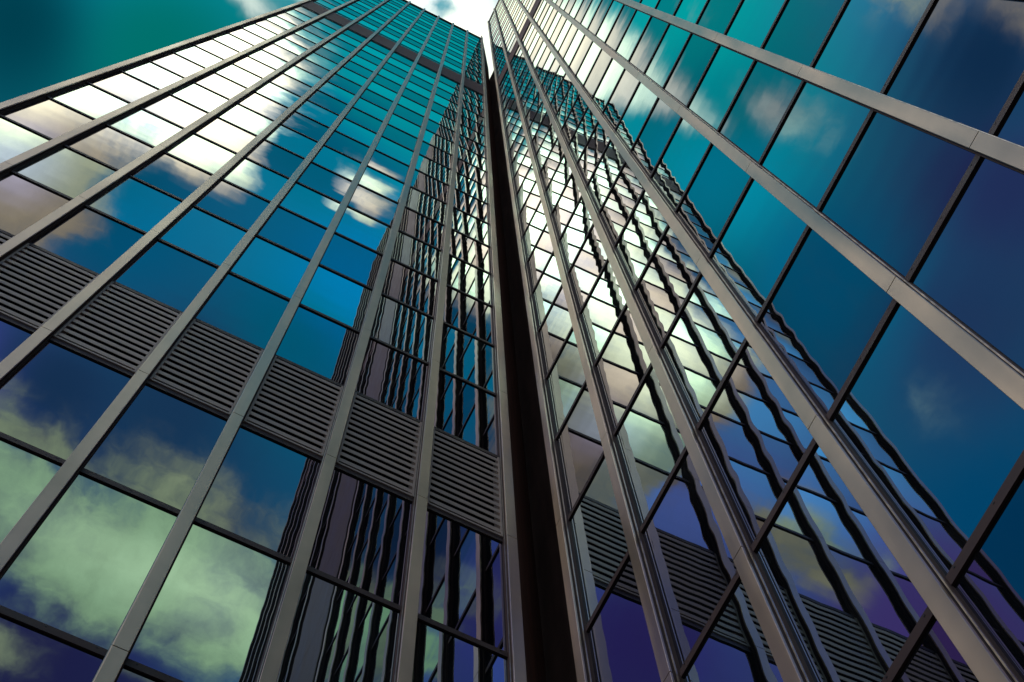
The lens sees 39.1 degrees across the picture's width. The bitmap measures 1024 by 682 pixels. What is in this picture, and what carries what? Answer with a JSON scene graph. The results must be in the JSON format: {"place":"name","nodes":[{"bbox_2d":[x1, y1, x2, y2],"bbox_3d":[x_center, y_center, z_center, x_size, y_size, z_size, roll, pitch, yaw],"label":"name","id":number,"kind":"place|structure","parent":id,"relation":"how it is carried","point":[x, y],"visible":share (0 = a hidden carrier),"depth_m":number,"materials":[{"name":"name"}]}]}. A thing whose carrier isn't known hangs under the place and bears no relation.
{"place":"outdoors","nodes":[
{"label":"outdoors","id":0,"kind":"place"},
{"bbox_2d":[0,0,497,102],"label":"sky","id":1,"kind":"structure","parent":0,"point":[44,43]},
{"label":"ground","id":2,"kind":"structure","parent":0,"visible":0},
{"bbox_2d":[0,0,546,681],"bbox_3d":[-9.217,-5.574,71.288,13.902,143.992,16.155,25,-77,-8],"label":"glass tower","id":3,"kind":"structure","parent":2,"relation":"on","point":[260,414],"depth_m":23.79,"materials":[{"name":"mirror glass"},{"name":"bronze"},{"name":"aluminium"}]},
{"bbox_2d":[0,319,31,361],"label":"window pane","id":4,"kind":"structure","parent":3,"relation":"in","point":[11,336],"depth_m":20.03,"materials":[{"name":"glass"}]},
{"bbox_2d":[0,117,48,162],"label":"window pane","id":5,"kind":"structure","parent":3,"relation":"in","point":[15,140],"depth_m":29.42,"materials":[{"name":"glass"}]},
{"bbox_2d":[0,439,61,542],"label":"window pane","id":6,"kind":"structure","parent":3,"relation":"in","point":[24,474],"depth_m":16.47,"materials":[{"name":"glass"}]},
{"bbox_2d":[0,173,70,235],"label":"window pane","id":7,"kind":"structure","parent":3,"relation":"in","point":[23,203],"depth_m":25.88,"materials":[{"name":"glass"}]},
{"bbox_2d":[1,98,92,138],"label":"window pane","id":8,"kind":"structure","parent":3,"relation":"in","point":[46,116],"depth_m":32.12,"materials":[{"name":"glass"}]},
{"bbox_2d":[0,615,103,681],"label":"window pane","id":9,"kind":"structure","parent":3,"relation":"in","point":[27,654],"depth_m":13.54,"materials":[{"name":"glass"}]},
{"bbox_2d":[14,146,115,197],"label":"window pane","id":10,"kind":"structure","parent":3,"relation":"in","point":[64,170],"depth_m":28.84,"materials":[{"name":"glass"}]},
{"bbox_2d":[0,341,130,459],"label":"window pane","id":11,"kind":"structure","parent":3,"relation":"in","point":[53,400],"depth_m":18.87,"materials":[{"name":"glass"}]},
{"bbox_2d":[31,207,144,273],"label":"window pane","id":12,"kind":"structure","parent":3,"relation":"in","point":[87,238],"depth_m":25.55,"materials":[{"name":"glass"}]},
{"bbox_2d":[0,473,176,649],"label":"window pane","id":13,"kind":"structure","parent":3,"relation":"in","point":[83,569],"depth_m":15.45,"materials":[{"name":"glass"}]},
{"bbox_2d":[49,83,128,118],"label":"window pane","id":14,"kind":"structure","parent":3,"relation":"in","point":[90,100],"depth_m":35.60,"materials":[{"name":"glass"}]},
{"bbox_2d":[67,125,151,168],"label":"window pane","id":15,"kind":"structure","parent":3,"relation":"in","point":[114,148],"depth_m":32.33,"materials":[{"name":"glass"}]},
{"bbox_2d":[90,71,157,101],"label":"window pane","id":16,"kind":"structure","parent":3,"relation":"in","point":[120,84],"depth_m":39.09,"materials":[{"name":"glass"}]},
{"bbox_2d":[87,177,181,231],"label":"window pane","id":17,"kind":"structure","parent":3,"relation":"in","point":[133,202],"depth_m":29.05,"materials":[{"name":"glass"}]},
{"bbox_2d":[117,667,159,681],"label":"window pane","id":18,"kind":"structure","parent":3,"relation":"in","point":[126,675],"depth_m":13.93,"materials":[{"name":"glass"}]},
{"bbox_2d":[109,108,181,145],"label":"window pane","id":19,"kind":"structure","parent":3,"relation":"in","point":[145,126],"depth_m":35.81,"materials":[{"name":"glass"}]},
{"bbox_2d":[122,61,182,88],"label":"window pane","id":20,"kind":"structure","parent":3,"relation":"in","point":[147,71],"depth_m":42.57,"materials":[{"name":"glass"}]},
{"bbox_2d":[83,384,226,509],"label":"window pane","id":21,"kind":"structure","parent":3,"relation":"in","point":[158,449],"depth_m":18.96,"materials":[{"name":"glass"}]},
{"bbox_2d":[114,240,217,311],"label":"window pane","id":22,"kind":"structure","parent":3,"relation":"in","point":[166,274],"depth_m":25.76,"materials":[{"name":"glass"}]},
{"bbox_2d":[132,153,211,199],"label":"window pane","id":23,"kind":"structure","parent":3,"relation":"in","point":[178,178],"depth_m":32.54,"materials":[{"name":"glass"}]},
{"bbox_2d":[142,94,206,127],"label":"window pane","id":24,"kind":"structure","parent":3,"relation":"in","point":[169,107],"depth_m":39.30,"materials":[{"name":"glass"}]},
{"bbox_2d":[150,52,203,76],"label":"window pane","id":25,"kind":"structure","parent":3,"relation":"in","point":[171,61],"depth_m":46.06,"materials":[{"name":"glass"}]},
{"bbox_2d":[174,45,222,66],"label":"window pane","id":26,"kind":"structure","parent":3,"relation":"in","point":[191,52],"depth_m":49.53,"materials":[{"name":"glass"}]},
{"bbox_2d":[170,82,227,111],"label":"window pane","id":27,"kind":"structure","parent":3,"relation":"in","point":[192,93],"depth_m":42.78,"materials":[{"name":"glass"}]},
{"bbox_2d":[166,133,235,173],"label":"window pane","id":28,"kind":"structure","parent":3,"relation":"in","point":[200,152],"depth_m":36.02,"materials":[{"name":"glass"}]},
{"bbox_2d":[160,207,245,265],"label":"window pane","id":29,"kind":"structure","parent":3,"relation":"in","point":[200,233],"depth_m":29.25,"materials":[{"name":"glass"}]},
{"bbox_2d":[128,523,289,681],"label":"window pane","id":30,"kind":"structure","parent":3,"relation":"in","point":[211,619],"depth_m":15.73,"materials":[{"name":"glass"}]},
{"bbox_2d":[194,38,238,58],"label":"window pane","id":31,"kind":"structure","parent":3,"relation":"in","point":[210,45],"depth_m":52.99,"materials":[{"name":"glass"}]},
{"bbox_2d":[194,72,245,98],"label":"window pane","id":32,"kind":"structure","parent":3,"relation":"in","point":[213,81],"depth_m":46.29,"materials":[{"name":"glass"}]},
{"bbox_2d":[195,117,255,152],"label":"window pane","id":33,"kind":"structure","parent":3,"relation":"in","point":[217,130],"depth_m":39.51,"materials":[{"name":"glass"}]},
{"bbox_2d":[195,180,268,229],"label":"window pane","id":34,"kind":"structure","parent":3,"relation":"in","point":[225,200],"depth_m":32.74,"materials":[{"name":"glass"}]},
{"bbox_2d":[212,33,252,51],"label":"window pane","id":35,"kind":"structure","parent":3,"relation":"in","point":[240,45],"depth_m":56.47,"materials":[{"name":"glass"}]},
{"bbox_2d":[214,63,261,86],"label":"window pane","id":36,"kind":"structure","parent":3,"relation":"in","point":[245,78],"depth_m":49.77,"materials":[{"name":"glass"}]},
{"bbox_2d":[196,273,288,348],"label":"window pane","id":37,"kind":"structure","parent":3,"relation":"in","point":[240,308],"depth_m":25.97,"materials":[{"name":"glass"}]},
{"bbox_2d":[219,104,272,134],"label":"window pane","id":38,"kind":"structure","parent":3,"relation":"in","point":[238,115],"depth_m":42.98,"materials":[{"name":"glass"}]},
{"bbox_2d":[233,56,274,77],"label":"window pane","id":39,"kind":"structure","parent":3,"relation":"in","point":[246,62],"depth_m":53.20,"materials":[{"name":"glass"}]},
{"bbox_2d":[223,158,287,200],"label":"window pane","id":40,"kind":"structure","parent":3,"relation":"in","point":[249,175],"depth_m":36.22,"materials":[{"name":"glass"}]},
{"bbox_2d":[197,427,320,557],"label":"window pane","id":41,"kind":"structure","parent":3,"relation":"in","point":[261,492],"depth_m":19.16,"materials":[{"name":"glass"}]},
{"bbox_2d":[238,92,287,119],"label":"window pane","id":42,"kind":"structure","parent":3,"relation":"in","point":[256,102],"depth_m":46.46,"materials":[{"name":"glass"}]},
{"bbox_2d":[248,49,286,68],"label":"window pane","id":43,"kind":"structure","parent":3,"relation":"in","point":[275,62],"depth_m":56.67,"materials":[{"name":"glass"}]},
{"bbox_2d":[231,236,309,297],"label":"window pane","id":44,"kind":"structure","parent":3,"relation":"in","point":[273,267],"depth_m":29.46,"materials":[{"name":"glass"}]},
{"bbox_2d":[246,140,303,176],"label":"window pane","id":45,"kind":"structure","parent":3,"relation":"in","point":[272,156],"depth_m":39.71,"materials":[{"name":"glass"}]},
{"bbox_2d":[256,82,299,106],"label":"window pane","id":46,"kind":"structure","parent":3,"relation":"in","point":[269,90],"depth_m":49.97,"materials":[{"name":"glass"}]},
{"bbox_2d":[271,73,311,95],"label":"window pane","id":47,"kind":"structure","parent":3,"relation":"in","point":[282,80],"depth_m":53.45,"materials":[{"name":"glass"}]},
{"bbox_2d":[266,125,317,157],"label":"window pane","id":48,"kind":"structure","parent":3,"relation":"in","point":[282,136],"depth_m":43.19,"materials":[{"name":"glass"}]},
{"bbox_2d":[258,207,326,258],"label":"window pane","id":49,"kind":"structure","parent":3,"relation":"in","point":[287,229],"depth_m":32.94,"materials":[{"name":"glass"}]},
{"bbox_2d":[283,65,320,86],"label":"window pane","id":50,"kind":"structure","parent":3,"relation":"in","point":[310,79],"depth_m":56.88,"materials":[{"name":"glass"}]},
{"bbox_2d":[282,112,328,140],"label":"window pane","id":51,"kind":"structure","parent":3,"relation":"in","point":[296,121],"depth_m":46.69,"materials":[{"name":"glass"}]},
{"bbox_2d":[280,183,339,227],"label":"window pane","id":52,"kind":"structure","parent":3,"relation":"in","point":[304,201],"depth_m":36.44,"materials":[{"name":"glass"}]},
{"bbox_2d":[296,100,337,126],"label":"window pane","id":53,"kind":"structure","parent":3,"relation":"in","point":[308,108],"depth_m":50.15,"materials":[{"name":"glass"}]},
{"bbox_2d":[276,306,358,384],"label":"window pane","id":54,"kind":"structure","parent":3,"relation":"in","point":[312,341],"depth_m":26.17,"materials":[{"name":"glass"}]},
{"bbox_2d":[298,163,350,201],"label":"window pane","id":55,"kind":"structure","parent":3,"relation":"in","point":[316,177],"depth_m":39.92,"materials":[{"name":"glass"}]},
{"bbox_2d":[308,90,346,114],"label":"window pane","id":56,"kind":"structure","parent":3,"relation":"in","point":[318,97],"depth_m":53.66,"materials":[{"name":"glass"}]},
{"bbox_2d":[301,266,371,329],"label":"window pane","id":57,"kind":"structure","parent":3,"relation":"in","point":[329,293],"depth_m":29.66,"materials":[{"name":"glass"}]},
{"bbox_2d":[318,82,354,103],"label":"window pane","id":58,"kind":"structure","parent":3,"relation":"in","point":[328,88],"depth_m":57.09,"materials":[{"name":"glass"}]},
{"bbox_2d":[313,146,360,179],"label":"window pane","id":59,"kind":"structure","parent":3,"relation":"in","point":[337,162],"depth_m":43.39,"materials":[{"name":"glass"}]},
{"bbox_2d":[277,572,399,681],"label":"window pane","id":60,"kind":"structure","parent":3,"relation":"in","point":[338,633],"depth_m":16.57,"materials":[{"name":"glass"}]},
{"bbox_2d":[325,131,368,161],"label":"window pane","id":61,"kind":"structure","parent":3,"relation":"in","point":[350,147],"depth_m":46.86,"materials":[{"name":"glass"}]},
{"bbox_2d":[320,234,381,287],"label":"window pane","id":62,"kind":"structure","parent":3,"relation":"in","point":[355,261],"depth_m":33.15,"materials":[{"name":"glass"}]},
{"bbox_2d":[336,118,375,145],"label":"window pane","id":63,"kind":"structure","parent":3,"relation":"in","point":[346,127],"depth_m":50.38,"materials":[{"name":"glass"}]},
{"bbox_2d":[308,468,411,605],"label":"window pane","id":64,"kind":"structure","parent":3,"relation":"in","point":[361,541],"depth_m":19.37,"materials":[{"name":"glass"}]},
{"bbox_2d":[336,207,390,253],"label":"window pane","id":65,"kind":"structure","parent":3,"relation":"in","point":[363,229],"depth_m":36.64,"materials":[{"name":"glass"}]},
{"bbox_2d":[345,108,381,132],"label":"window pane","id":66,"kind":"structure","parent":3,"relation":"in","point":[355,115],"depth_m":53.84,"materials":[{"name":"glass"}]},
{"bbox_2d":[243,0,484,144],"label":"window panes","id":67,"kind":"structure","parent":3,"relation":"in","point":[252,27],"depth_m":76.43,"materials":[{"name":"glass"}]},
{"bbox_2d":[353,98,387,120],"label":"window pane","id":68,"kind":"structure","parent":3,"relation":"in","point":[361,104],"depth_m":57.30,"materials":[{"name":"glass"}]},
{"bbox_2d":[349,185,397,225],"label":"window pane","id":69,"kind":"structure","parent":3,"relation":"in","point":[381,208],"depth_m":40.13,"materials":[{"name":"glass"}]},
{"bbox_2d":[359,166,403,201],"label":"window pane","id":70,"kind":"structure","parent":3,"relation":"in","point":[385,185],"depth_m":43.60,"materials":[{"name":"glass"}]},
{"bbox_2d":[368,151,408,181],"label":"window pane","id":71,"kind":"structure","parent":3,"relation":"in","point":[379,161],"depth_m":47.09,"materials":[{"name":"glass"}]},
{"bbox_2d":[355,338,427,420],"label":"window pane","id":72,"kind":"structure","parent":3,"relation":"in","point":[395,379],"depth_m":26.38,"materials":[{"name":"glass"}]},
{"bbox_2d":[376,137,412,164],"label":"window pane","id":73,"kind":"structure","parent":3,"relation":"in","point":[386,146],"depth_m":50.57,"materials":[{"name":"glass"}]},
{"bbox_2d":[383,125,416,149],"label":"window pane","id":74,"kind":"structure","parent":3,"relation":"in","point":[390,132],"depth_m":54.05,"materials":[{"name":"glass"}]},
{"bbox_2d":[370,295,432,361],"label":"window pane","id":75,"kind":"structure","parent":3,"relation":"in","point":[396,324],"depth_m":29.87,"materials":[{"name":"glass"}]},
{"bbox_2d":[388,114,420,137],"label":"window pane","id":76,"kind":"structure","parent":3,"relation":"in","point":[395,120],"depth_m":57.50,"materials":[{"name":"glass"}]},
{"bbox_2d":[382,260,437,315],"label":"window pane","id":77,"kind":"structure","parent":3,"relation":"in","point":[404,284],"depth_m":33.36,"materials":[{"name":"glass"}]},
{"bbox_2d":[391,231,440,278],"label":"window pane","id":78,"kind":"structure","parent":3,"relation":"in","point":[418,255],"depth_m":36.84,"materials":[{"name":"glass"}]},
{"bbox_2d":[399,207,443,248],"label":"window pane","id":79,"kind":"structure","parent":3,"relation":"in","point":[423,228],"depth_m":40.33,"materials":[{"name":"glass"}]},
{"bbox_2d":[405,187,445,223],"label":"window pane","id":80,"kind":"structure","parent":3,"relation":"in","point":[435,209],"depth_m":43.80,"materials":[{"name":"glass"}]},
{"bbox_2d":[411,170,447,202],"label":"window pane","id":81,"kind":"structure","parent":3,"relation":"in","point":[429,185],"depth_m":47.30,"materials":[{"name":"glass"}]},
{"bbox_2d":[415,155,449,183],"label":"window pane","id":82,"kind":"structure","parent":3,"relation":"in","point":[425,165],"depth_m":50.76,"materials":[{"name":"glass"}]},
{"bbox_2d":[420,141,451,167],"label":"window pane","id":83,"kind":"structure","parent":3,"relation":"in","point":[427,150],"depth_m":54.24,"materials":[{"name":"glass"}]},
{"bbox_2d":[423,130,452,153],"label":"window pane","id":84,"kind":"structure","parent":3,"relation":"in","point":[429,137],"depth_m":57.72,"materials":[{"name":"glass"}]},
{"bbox_2d":[412,620,507,681],"label":"window pane","id":85,"kind":"structure","parent":3,"relation":"in","point":[439,655],"depth_m":17.42,"materials":[{"name":"glass"}]},
{"bbox_2d":[418,510,506,651],"label":"window pane","id":86,"kind":"structure","parent":3,"relation":"in","point":[462,583],"depth_m":19.58,"materials":[{"name":"glass"}]},
{"bbox_2d":[434,371,497,454],"label":"window pane","id":87,"kind":"structure","parent":3,"relation":"in","point":[467,412],"depth_m":26.58,"materials":[{"name":"glass"}]},
{"bbox_2d":[439,324,495,392],"label":"window pane","id":88,"kind":"structure","parent":3,"relation":"in","point":[469,358],"depth_m":30.08,"materials":[{"name":"glass"}]},
{"bbox_2d":[443,286,493,343],"label":"window pane","id":89,"kind":"structure","parent":3,"relation":"in","point":[461,311],"depth_m":33.57,"materials":[{"name":"glass"}]},
{"bbox_2d":[447,255,491,304],"label":"window pane","id":90,"kind":"structure","parent":3,"relation":"in","point":[475,282],"depth_m":37.05,"materials":[{"name":"glass"}]},
{"bbox_2d":[449,229,490,272],"label":"window pane","id":91,"kind":"structure","parent":3,"relation":"in","point":[463,247],"depth_m":40.54,"materials":[{"name":"glass"}]},
{"bbox_2d":[451,208,488,244],"label":"window pane","id":92,"kind":"structure","parent":3,"relation":"in","point":[462,222],"depth_m":44.02,"materials":[{"name":"glass"}]},
{"bbox_2d":[453,189,487,221],"label":"window pane","id":93,"kind":"structure","parent":3,"relation":"in","point":[479,209],"depth_m":47.49,"materials":[{"name":"glass"}]},
{"bbox_2d":[455,173,487,202],"label":"window pane","id":94,"kind":"structure","parent":3,"relation":"in","point":[463,183],"depth_m":50.99,"materials":[{"name":"glass"}]},
{"bbox_2d":[456,158,486,185],"label":"window pane","id":95,"kind":"structure","parent":3,"relation":"in","point":[464,168],"depth_m":54.44,"materials":[{"name":"glass"}]},
{"bbox_2d":[458,146,485,170],"label":"window pane","id":96,"kind":"structure","parent":3,"relation":"in","point":[463,153],"depth_m":57.93,"materials":[{"name":"glass"}]},
{"bbox_2d":[487,0,1023,681],"bbox_3d":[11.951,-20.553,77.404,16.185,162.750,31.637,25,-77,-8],"label":"glass tower","id":97,"kind":"structure","parent":2,"relation":"on","point":[765,262],"depth_m":16.22,"materials":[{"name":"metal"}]},
{"bbox_2d":[517,165,535,209],"label":"window pane","id":98,"kind":"structure","parent":97,"relation":"in","point":[529,180],"depth_m":47.45,"materials":[{"name":"glass"}]},
{"bbox_2d":[520,183,539,232],"label":"window pane","id":99,"kind":"structure","parent":97,"relation":"in","point":[533,199],"depth_m":43.93,"materials":[{"name":"glass"}]},
{"bbox_2d":[524,202,545,258],"label":"window pane","id":100,"kind":"structure","parent":97,"relation":"in","point":[538,221],"depth_m":40.44,"materials":[{"name":"glass"}]},
{"bbox_2d":[528,225,552,289],"label":"window pane","id":101,"kind":"structure","parent":97,"relation":"in","point":[543,249],"depth_m":36.98,"materials":[{"name":"glass"}]},
{"bbox_2d":[532,113,550,152],"label":"window pane","id":102,"kind":"structure","parent":97,"relation":"in","point":[546,122],"depth_m":50.54,"materials":[{"name":"glass"}]},
{"bbox_2d":[536,125,556,169],"label":"window pane","id":103,"kind":"structure","parent":97,"relation":"in","point":[551,136],"depth_m":47.08,"materials":[{"name":"glass"}]},
{"bbox_2d":[533,253,561,327],"label":"window pane","id":104,"kind":"structure","parent":97,"relation":"in","point":[549,284],"depth_m":33.48,"materials":[{"name":"glass"}]},
{"bbox_2d":[541,138,563,187],"label":"window pane","id":105,"kind":"structure","parent":97,"relation":"in","point":[557,152],"depth_m":43.60,"materials":[{"name":"glass"}]},
{"bbox_2d":[539,287,571,374],"label":"window pane","id":106,"kind":"structure","parent":97,"relation":"in","point":[557,324],"depth_m":29.99,"materials":[{"name":"glass"}]},
{"bbox_2d":[546,154,571,209],"label":"window pane","id":107,"kind":"structure","parent":97,"relation":"in","point":[563,171],"depth_m":40.13,"materials":[{"name":"glass"}]},
{"bbox_2d":[551,74,570,113],"label":"window pane","id":108,"kind":"structure","parent":97,"relation":"in","point":[566,82],"depth_m":50.25,"materials":[{"name":"glass"}]},
{"bbox_2d":[489,0,639,109],"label":"window panes","id":109,"kind":"structure","parent":97,"relation":"in","point":[564,2],"depth_m":92.75,"materials":[{"name":"glass"}]},
{"bbox_2d":[547,330,584,433],"label":"window pane","id":110,"kind":"structure","parent":97,"relation":"in","point":[565,380],"depth_m":26.49,"materials":[{"name":"glass"}]},
{"bbox_2d":[553,174,580,237],"label":"window pane","id":111,"kind":"structure","parent":97,"relation":"in","point":[568,200],"depth_m":36.62,"materials":[{"name":"glass"}]},
{"bbox_2d":[556,83,578,127],"label":"window pane","id":112,"kind":"structure","parent":97,"relation":"in","point":[572,94],"depth_m":46.71,"materials":[{"name":"glass"}]},
{"bbox_2d":[562,94,586,142],"label":"window pane","id":113,"kind":"structure","parent":97,"relation":"in","point":[579,107],"depth_m":43.33,"materials":[{"name":"glass"}]},
{"bbox_2d":[560,198,592,269],"label":"window pane","id":114,"kind":"structure","parent":97,"relation":"in","point":[580,223],"depth_m":33.14,"materials":[{"name":"glass"}]},
{"bbox_2d":[557,384,602,513],"label":"window pane","id":115,"kind":"structure","parent":97,"relation":"in","point":[580,448],"depth_m":22.99,"materials":[{"name":"glass"}]},
{"bbox_2d":[569,35,591,73],"label":"window pane","id":116,"kind":"structure","parent":97,"relation":"in","point":[586,42],"depth_m":49.88,"materials":[{"name":"glass"}]},
{"bbox_2d":[569,107,597,160],"label":"window pane","id":117,"kind":"structure","parent":97,"relation":"in","point":[588,122],"depth_m":39.79,"materials":[{"name":"glass"}]},
{"bbox_2d":[569,226,606,308],"label":"window pane","id":118,"kind":"structure","parent":97,"relation":"in","point":[592,256],"depth_m":29.64,"materials":[{"name":"glass"}]},
{"bbox_2d":[576,42,600,84],"label":"window pane","id":119,"kind":"structure","parent":97,"relation":"in","point":[594,50],"depth_m":46.38,"materials":[{"name":"glass"}]},
{"bbox_2d":[578,122,609,182],"label":"window pane","id":120,"kind":"structure","parent":97,"relation":"in","point":[599,139],"depth_m":36.28,"materials":[{"name":"glass"}]},
{"bbox_2d":[583,50,610,96],"label":"window pane","id":121,"kind":"structure","parent":97,"relation":"in","point":[603,59],"depth_m":42.90,"materials":[{"name":"glass"}]},
{"bbox_2d":[570,456,627,624],"label":"window pane","id":122,"kind":"structure","parent":97,"relation":"in","point":[599,541],"depth_m":19.48,"materials":[{"name":"glass"}]},
{"bbox_2d":[588,0,611,34],"label":"window pane","id":123,"kind":"structure","parent":97,"relation":"in","point":[604,5],"depth_m":49.46,"materials":[{"name":"glass"}]},
{"bbox_2d":[581,261,625,361],"label":"window pane","id":124,"kind":"structure","parent":97,"relation":"in","point":[606,301],"depth_m":26.15,"materials":[{"name":"glass"}]},
{"bbox_2d":[588,141,624,209],"label":"window pane","id":125,"kind":"structure","parent":97,"relation":"in","point":[612,161],"depth_m":32.79,"materials":[{"name":"glass"}]},
{"bbox_2d":[593,59,623,110],"label":"window pane","id":126,"kind":"structure","parent":97,"relation":"in","point":[614,70],"depth_m":39.40,"materials":[{"name":"glass"}]},
{"bbox_2d":[596,0,622,41],"label":"window pane","id":127,"kind":"structure","parent":97,"relation":"in","point":[615,7],"depth_m":46.09,"materials":[{"name":"glass"}]},
{"bbox_2d":[605,5,634,49],"label":"window pane","id":128,"kind":"structure","parent":97,"relation":"in","point":[626,13],"depth_m":42.56,"materials":[{"name":"glass"}]},
{"bbox_2d":[603,69,638,127],"label":"window pane","id":129,"kind":"structure","parent":97,"relation":"in","point":[627,84],"depth_m":35.95,"materials":[{"name":"glass"}]},
{"bbox_2d":[600,163,642,243],"label":"window pane","id":130,"kind":"structure","parent":97,"relation":"in","point":[616,210],"depth_m":29.30,"materials":[{"name":"glass"}]},
{"bbox_2d":[596,306,650,429],"label":"window pane","id":131,"kind":"structure","parent":97,"relation":"in","point":[624,361],"depth_m":22.65,"materials":[{"name":"glass"}]},
{"bbox_2d":[588,557,660,681],"label":"window pane","id":132,"kind":"structure","parent":97,"relation":"in","point":[621,648],"depth_m":16.67,"materials":[{"name":"glass"}]},
{"bbox_2d":[616,10,649,59],"label":"window pane","id":133,"kind":"structure","parent":97,"relation":"in","point":[639,21],"depth_m":39.08,"materials":[{"name":"glass"}]},
{"bbox_2d":[616,82,656,148],"label":"window pane","id":134,"kind":"structure","parent":97,"relation":"in","point":[633,119],"depth_m":32.45,"materials":[{"name":"glass"}]},
{"bbox_2d":[616,191,666,285],"label":"window pane","id":135,"kind":"structure","parent":97,"relation":"in","point":[646,225],"depth_m":25.80,"materials":[{"name":"glass"}]},
{"bbox_2d":[629,17,667,71],"label":"window pane","id":136,"kind":"structure","parent":97,"relation":"in","point":[655,28],"depth_m":35.59,"materials":[{"name":"glass"}]},
{"bbox_2d":[615,367,684,525],"label":"window pane","id":137,"kind":"structure","parent":97,"relation":"in","point":[650,442],"depth_m":19.14,"materials":[{"name":"glass"}]},
{"bbox_2d":[632,99,679,175],"label":"window pane","id":138,"kind":"structure","parent":97,"relation":"in","point":[662,121],"depth_m":28.95,"materials":[{"name":"glass"}]},
{"bbox_2d":[645,25,689,86],"label":"window pane","id":139,"kind":"structure","parent":97,"relation":"in","point":[674,39],"depth_m":32.11,"materials":[{"name":"glass"}]},
{"bbox_2d":[636,226,699,343],"label":"window pane","id":140,"kind":"structure","parent":97,"relation":"in","point":[671,272],"depth_m":22.30,"materials":[{"name":"glass"}]},
{"bbox_2d":[652,118,709,208],"label":"window pane","id":141,"kind":"structure","parent":97,"relation":"in","point":[687,147],"depth_m":25.46,"materials":[{"name":"glass"}]},
{"bbox_2d":[643,452,736,667],"label":"window pane","id":142,"kind":"structure","parent":97,"relation":"in","point":[693,565],"depth_m":15.61,"materials":[{"name":"glass"}]},
{"bbox_2d":[674,0,706,23],"label":"window pane","id":143,"kind":"structure","parent":97,"relation":"in","point":[688,10],"depth_m":31.74,"materials":[{"name":"glass"}]},
{"bbox_2d":[664,34,717,105],"label":"window pane","id":144,"kind":"structure","parent":97,"relation":"in","point":[698,51],"depth_m":28.61,"materials":[{"name":"glass"}]},
{"bbox_2d":[662,275,744,423],"label":"window pane","id":145,"kind":"structure","parent":97,"relation":"in","point":[704,340],"depth_m":18.79,"materials":[{"name":"glass"}]},
{"bbox_2d":[677,144,749,253],"label":"window pane","id":146,"kind":"structure","parent":97,"relation":"in","point":[719,182],"depth_m":21.96,"materials":[{"name":"glass"}]},
{"bbox_2d":[697,0,740,33],"label":"window pane","id":147,"kind":"structure","parent":97,"relation":"in","point":[716,16],"depth_m":28.26,"materials":[{"name":"glass"}]},
{"bbox_2d":[688,46,752,129],"label":"window pane","id":148,"kind":"structure","parent":97,"relation":"in","point":[727,70],"depth_m":25.12,"materials":[{"name":"glass"}]},
{"bbox_2d":[683,578,782,681],"label":"window pane","id":149,"kind":"structure","parent":97,"relation":"in","point":[736,648],"depth_m":13.35,"materials":[{"name":"glass"}]},
{"bbox_2d":[726,0,784,47],"label":"window pane","id":150,"kind":"structure","parent":97,"relation":"in","point":[753,20],"depth_m":24.77,"materials":[{"name":"glass"}]},
{"bbox_2d":[700,342,812,543],"label":"window pane","id":151,"kind":"structure","parent":97,"relation":"in","point":[755,439],"depth_m":15.26,"materials":[{"name":"glass"}]},
{"bbox_2d":[711,179,806,317],"label":"window pane","id":152,"kind":"structure","parent":97,"relation":"in","point":[762,233],"depth_m":18.44,"materials":[{"name":"glass"}]},
{"bbox_2d":[719,61,801,161],"label":"window pane","id":153,"kind":"structure","parent":97,"relation":"in","point":[767,92],"depth_m":21.62,"materials":[{"name":"glass"}]},
{"bbox_2d":[763,0,844,65],"label":"window pane","id":154,"kind":"structure","parent":97,"relation":"in","point":[802,26],"depth_m":21.25,"materials":[{"name":"glass"}]},
{"bbox_2d":[761,82,869,207],"label":"window pane","id":155,"kind":"structure","parent":97,"relation":"in","point":[820,127],"depth_m":18.10,"materials":[{"name":"glass"}]},
{"bbox_2d":[759,229,892,413],"label":"window pane","id":156,"kind":"structure","parent":97,"relation":"in","point":[824,311],"depth_m":14.91,"materials":[{"name":"glass"}]},
{"bbox_2d":[755,445,926,681],"label":"window pane","id":157,"kind":"structure","parent":97,"relation":"in","point":[849,607],"depth_m":11.84,"materials":[{"name":"glass"}]},
{"bbox_2d":[813,0,929,92],"label":"window pane","id":158,"kind":"structure","parent":97,"relation":"in","point":[869,37],"depth_m":17.72,"materials":[{"name":"glass"}]},
{"bbox_2d":[820,112,974,276],"label":"window pane","id":159,"kind":"structure","parent":97,"relation":"in","point":[898,180],"depth_m":14.57,"materials":[{"name":"glass"}]},
{"bbox_2d":[831,304,1023,574],"label":"window pane","id":160,"kind":"structure","parent":97,"relation":"in","point":[938,437],"depth_m":11.37,"materials":[{"name":"glass"}]},
{"bbox_2d":[895,618,978,681],"label":"window pane","id":161,"kind":"structure","parent":97,"relation":"in","point":[935,658],"depth_m":9.85,"materials":[{"name":"glass"}]},
{"bbox_2d":[885,0,1023,132],"label":"window pane","id":162,"kind":"structure","parent":97,"relation":"in","point":[966,59],"depth_m":14.34,"materials":[{"name":"glass"}]},
{"bbox_2d":[911,158,1023,369],"label":"window pane","id":163,"kind":"structure","parent":97,"relation":"in","point":[973,268],"depth_m":11.97,"materials":[{"name":"glass"}]},
{"bbox_2d":[954,474,1023,679],"label":"window pane","id":164,"kind":"structure","parent":97,"relation":"in","point":[991,584],"depth_m":9.54,"materials":[{"name":"glass"}]},
{"bbox_2d":[995,87,1023,146],"label":"window pane","id":165,"kind":"structure","parent":97,"relation":"in","point":[1011,129],"depth_m":12.57,"materials":[{"name":"glass"}]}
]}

